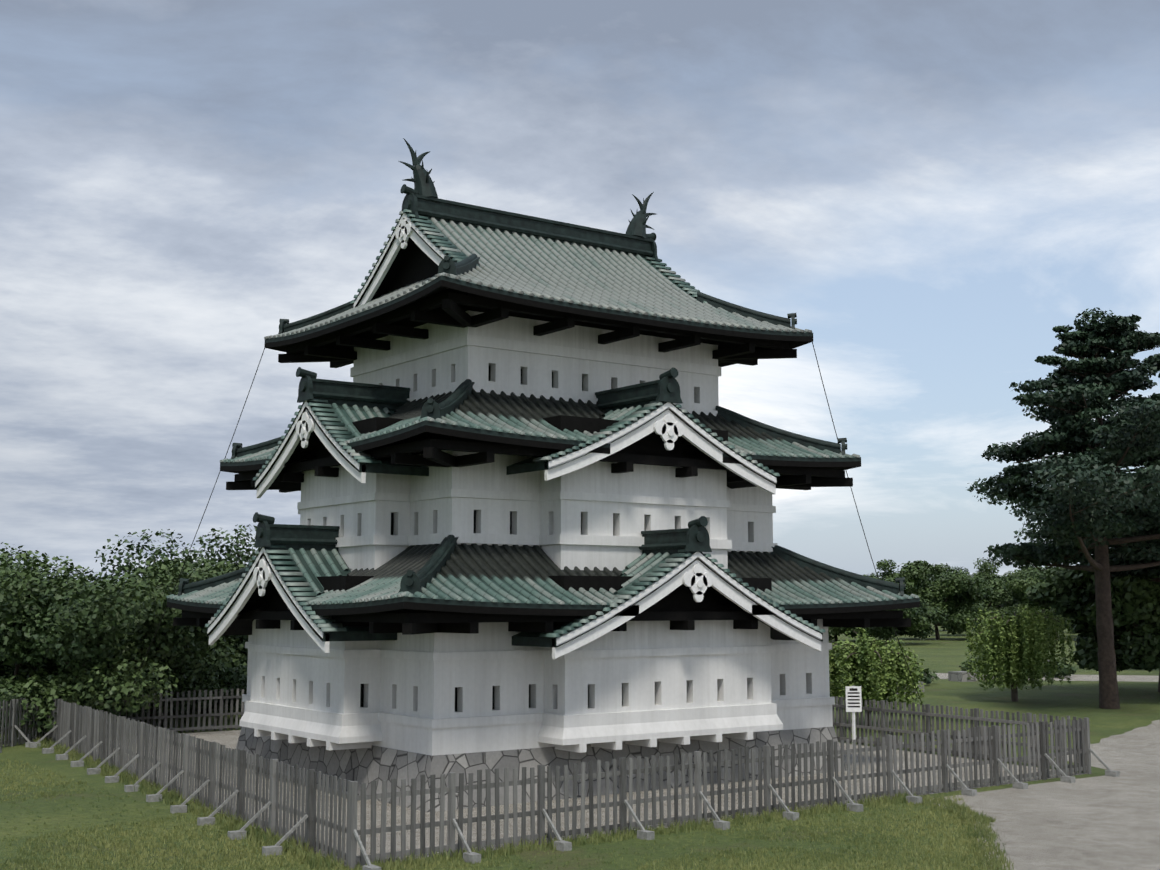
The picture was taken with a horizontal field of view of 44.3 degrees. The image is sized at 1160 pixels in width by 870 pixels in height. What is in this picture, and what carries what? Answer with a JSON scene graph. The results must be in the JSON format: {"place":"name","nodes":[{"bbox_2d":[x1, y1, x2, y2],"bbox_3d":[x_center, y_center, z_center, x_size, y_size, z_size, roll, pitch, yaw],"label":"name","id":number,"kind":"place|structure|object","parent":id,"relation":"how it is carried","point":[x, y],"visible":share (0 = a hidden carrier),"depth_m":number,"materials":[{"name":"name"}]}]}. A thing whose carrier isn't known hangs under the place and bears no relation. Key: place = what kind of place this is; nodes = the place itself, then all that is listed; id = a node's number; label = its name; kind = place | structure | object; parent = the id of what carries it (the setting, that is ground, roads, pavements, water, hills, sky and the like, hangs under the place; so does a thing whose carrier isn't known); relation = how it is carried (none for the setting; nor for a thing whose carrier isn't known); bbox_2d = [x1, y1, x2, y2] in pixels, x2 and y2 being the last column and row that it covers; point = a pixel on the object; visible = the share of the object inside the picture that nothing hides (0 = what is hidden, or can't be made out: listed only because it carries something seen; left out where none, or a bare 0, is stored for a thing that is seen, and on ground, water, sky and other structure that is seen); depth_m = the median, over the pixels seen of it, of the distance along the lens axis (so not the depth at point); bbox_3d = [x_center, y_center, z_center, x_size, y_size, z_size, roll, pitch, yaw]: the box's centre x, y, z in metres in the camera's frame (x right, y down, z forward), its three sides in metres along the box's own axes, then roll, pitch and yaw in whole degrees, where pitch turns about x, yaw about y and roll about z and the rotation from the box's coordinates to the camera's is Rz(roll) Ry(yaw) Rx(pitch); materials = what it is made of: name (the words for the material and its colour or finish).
{"place":"outdoors","nodes":[
{"label":"outdoors","id":0,"kind":"place"},
{"bbox_2d":[239,310,834,755],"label":"castle walls","id":1,"kind":"structure","parent":0,"point":[647,684],"depth_m":33.18,"materials":[{"name":"white paint"}]},
{"bbox_2d":[167,219,919,711],"bbox_3d":[-1.241,1.101,38.014,15.280,12.829,13.230,5,-8,-36],"label":"dark castle timber","id":2,"kind":"object","parent":1,"relation":"attached to","point":[445,303],"visible":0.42,"depth_m":34.08,"materials":[{"name":"black wood"}]},
{"bbox_2d":[207,213,821,658],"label":"gable bargeboards","id":3,"kind":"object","parent":2,"relation":"attached to","point":[697,577],"depth_m":33.41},
{"bbox_2d":[188,212,913,637],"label":"roof tiles","id":4,"kind":"object","parent":2,"relation":"on","point":[348,570],"visible":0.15,"depth_m":33.56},
{"bbox_2d":[166,209,918,636],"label":"castle roof ribs","id":5,"kind":"object","parent":4,"relation":"on","point":[384,581],"visible":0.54,"depth_m":34.38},
{"bbox_2d":[167,138,919,646],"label":"roof ridges","id":6,"kind":"object","parent":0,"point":[421,198],"visible":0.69,"depth_m":34.98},
{"bbox_2d":[0,623,1159,869],"bbox_3d":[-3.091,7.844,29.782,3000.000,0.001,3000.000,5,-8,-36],"label":"lawn","id":7,"kind":"structure","parent":0,"point":[1080,699],"depth_m":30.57,"materials":[{"name":"green plant"}]},
{"bbox_2d":[0,542,50,671],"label":"cherry tree","id":8,"kind":"object","parent":7,"relation":"on","point":[19,559],"visible":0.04,"depth_m":53.96,"materials":[{"name":"green plant"}]},
{"bbox_2d":[0,551,190,733],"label":"cherry tree","id":9,"kind":"object","parent":7,"relation":"on","point":[11,651],"depth_m":45.51,"materials":[{"name":"green plant"}]},
{"bbox_2d":[0,557,246,732],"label":"cherry tree","id":10,"kind":"object","parent":7,"relation":"on","point":[138,625],"depth_m":44.66,"materials":[{"name":"green plant"}]},
{"bbox_2d":[10,524,259,717],"bbox_3d":[-15.551,7.385,55.242,13.253,7.777,11.366,5,-8,-36],"label":"cherry tree","id":11,"kind":"object","parent":7,"relation":"on","point":[233,679],"depth_m":51.71,"materials":[{"name":"green plant"}]},
{"bbox_2d":[171,547,244,639],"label":"cherry tree","id":12,"kind":"object","parent":7,"relation":"on","point":[198,560],"visible":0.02,"depth_m":68.95,"materials":[{"name":"green plant"}]},
{"bbox_2d":[177,566,247,694],"bbox_3d":[-14.820,8.351,58.600,11.612,5.906,11.353,5,-8,-36],"label":"cherry tree","id":13,"kind":"object","parent":7,"relation":"on","point":[244,652],"depth_m":56.94,"materials":[{"name":"green plant"}]},
{"bbox_2d":[116,342,931,726],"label":"lightning wires","id":14,"kind":"object","parent":7,"relation":"on","point":[238,422],"visible":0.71,"depth_m":40.76,"materials":[{"name":"grey metal"}]},
{"bbox_2d":[0,689,1090,868],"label":"fence pickets","id":15,"kind":"object","parent":7,"relation":"on","point":[980,742],"visible":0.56,"depth_m":29.57,"materials":[{"name":"grey wood"}]},
{"bbox_2d":[0,716,1119,869],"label":"fence braces","id":16,"kind":"object","parent":7,"relation":"on","point":[560,844],"visible":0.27,"depth_m":29.47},
{"bbox_2d":[90,730,1085,867],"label":"ground","id":17,"kind":"structure","parent":7,"relation":"on","point":[228,739],"depth_m":30.69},
{"bbox_2d":[231,727,846,811],"bbox_3d":[-1.202,8.205,37.248,12.420,1.220,10.450,5,-8,-36],"label":"stone foundation","id":18,"kind":"object","parent":17,"relation":"on","point":[377,764],"visible":0.25,"depth_m":32.36,"materials":[{"name":"grey stone"}]},
{"bbox_2d":[845,686,861,746],"bbox_3d":[6.945,7.475,36.087,0.400,2.200,0.107,0,-7,-1],"label":"sign board","id":19,"kind":"object","parent":17,"relation":"on","point":[853,710],"visible":0.79,"depth_m":36.11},
{"bbox_2d":[848,688,859,706],"bbox_3d":[6.946,6.670,36.124,0.300,0.473,0.004,0,-7,-1],"label":"sign text","id":20,"kind":"object","parent":19,"relation":"attached to","point":[853,689],"visible":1,"depth_m":36.12},
{"bbox_2d":[828,627,851,640],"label":"broadleaf tree","id":21,"kind":"object","parent":7,"relation":"on","point":[832,631],"visible":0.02,"depth_m":143.83,"materials":[{"name":"green plant"}]},
{"bbox_2d":[834,574,877,641],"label":"broadleaf tree","id":22,"kind":"object","parent":7,"relation":"on","point":[873,636],"depth_m":155.46,"materials":[{"name":"green plant"}]},
{"bbox_2d":[829,627,925,725],"bbox_3d":[10.141,8.608,50.521,3.954,3.521,4.108,5,-8,-36],"label":"weeping cherry","id":23,"kind":"object","parent":7,"relation":"on","point":[870,673],"depth_m":49.57,"materials":[{"name":"green plant"}]},
{"bbox_2d":[835,561,948,640],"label":"broadleaf tree","id":24,"kind":"object","parent":7,"relation":"on","point":[914,575],"depth_m":142.75,"materials":[{"name":"green plant"}]},
{"bbox_2d":[869,559,969,624],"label":"broadleaf tree","id":25,"kind":"object","parent":7,"relation":"on","point":[885,566],"visible":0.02,"depth_m":212.51,"materials":[{"name":"green plant"}]},
{"bbox_2d":[896,561,993,639],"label":"broadleaf tree","id":26,"kind":"object","parent":7,"relation":"on","point":[964,592],"depth_m":159.91,"materials":[{"name":"green plant"}]},
{"bbox_2d":[833,659,1081,683],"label":"shrub leaves","id":27,"kind":"object","parent":7,"relation":"on","point":[927,678],"visible":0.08,"depth_m":80.91,"materials":[{"name":"green plant"}]},
{"bbox_2d":[887,660,1049,694],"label":"lawn stone blocks","id":28,"kind":"structure","parent":7,"relation":"on","point":[959,676],"depth_m":77.54,"materials":[{"name":"grey stone"}]},
{"bbox_2d":[930,566,1042,626],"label":"broadleaf tree","id":29,"kind":"object","parent":7,"relation":"on","point":[998,596],"depth_m":177.44,"materials":[{"name":"green plant"}]},
{"bbox_2d":[972,557,1040,583],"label":"broadleaf tree","id":30,"kind":"object","parent":7,"relation":"on","point":[984,573],"visible":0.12,"depth_m":220.75,"materials":[{"name":"green plant"}]},
{"bbox_2d":[965,604,1074,701],"bbox_3d":[19.013,9.581,62.305,4.862,4.325,4.498,5,-8,-36],"label":"weeping cherry","id":31,"kind":"object","parent":7,"relation":"on","point":[1003,649],"depth_m":61.30,"materials":[{"name":"green plant"}]},
{"bbox_2d":[998,563,1084,636],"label":"broadleaf tree","id":32,"kind":"object","parent":7,"relation":"on","point":[1016,588],"depth_m":162.93,"materials":[{"name":"green plant"}]},
{"bbox_2d":[967,307,1159,708],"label":"pine tree","id":33,"kind":"object","parent":7,"relation":"on","point":[1086,471],"depth_m":57.97,"materials":[{"name":"green plant"}]},
{"bbox_2d":[1024,546,1159,691],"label":"broadleaf tree","id":34,"kind":"object","parent":7,"relation":"on","point":[1134,598],"depth_m":66.37,"materials":[{"name":"green plant"}]},
{"bbox_2d":[0,0,1159,582],"label":"sky","id":35,"kind":"structure","parent":0,"point":[932,189],"materials":[{"name":"grey"}]},
{"bbox_2d":[926,673,1158,681],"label":"gravel path","id":36,"kind":"structure","parent":0,"point":[1139,678],"depth_m":80.60,"materials":[{"name":"grey gravel"}]},
{"bbox_2d":[930,720,1159,869],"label":"gravel path","id":37,"kind":"structure","parent":0,"point":[1104,822],"depth_m":29.08,"materials":[{"name":"grey gravel"}]},
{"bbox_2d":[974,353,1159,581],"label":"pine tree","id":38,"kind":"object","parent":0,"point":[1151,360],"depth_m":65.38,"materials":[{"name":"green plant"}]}
]}

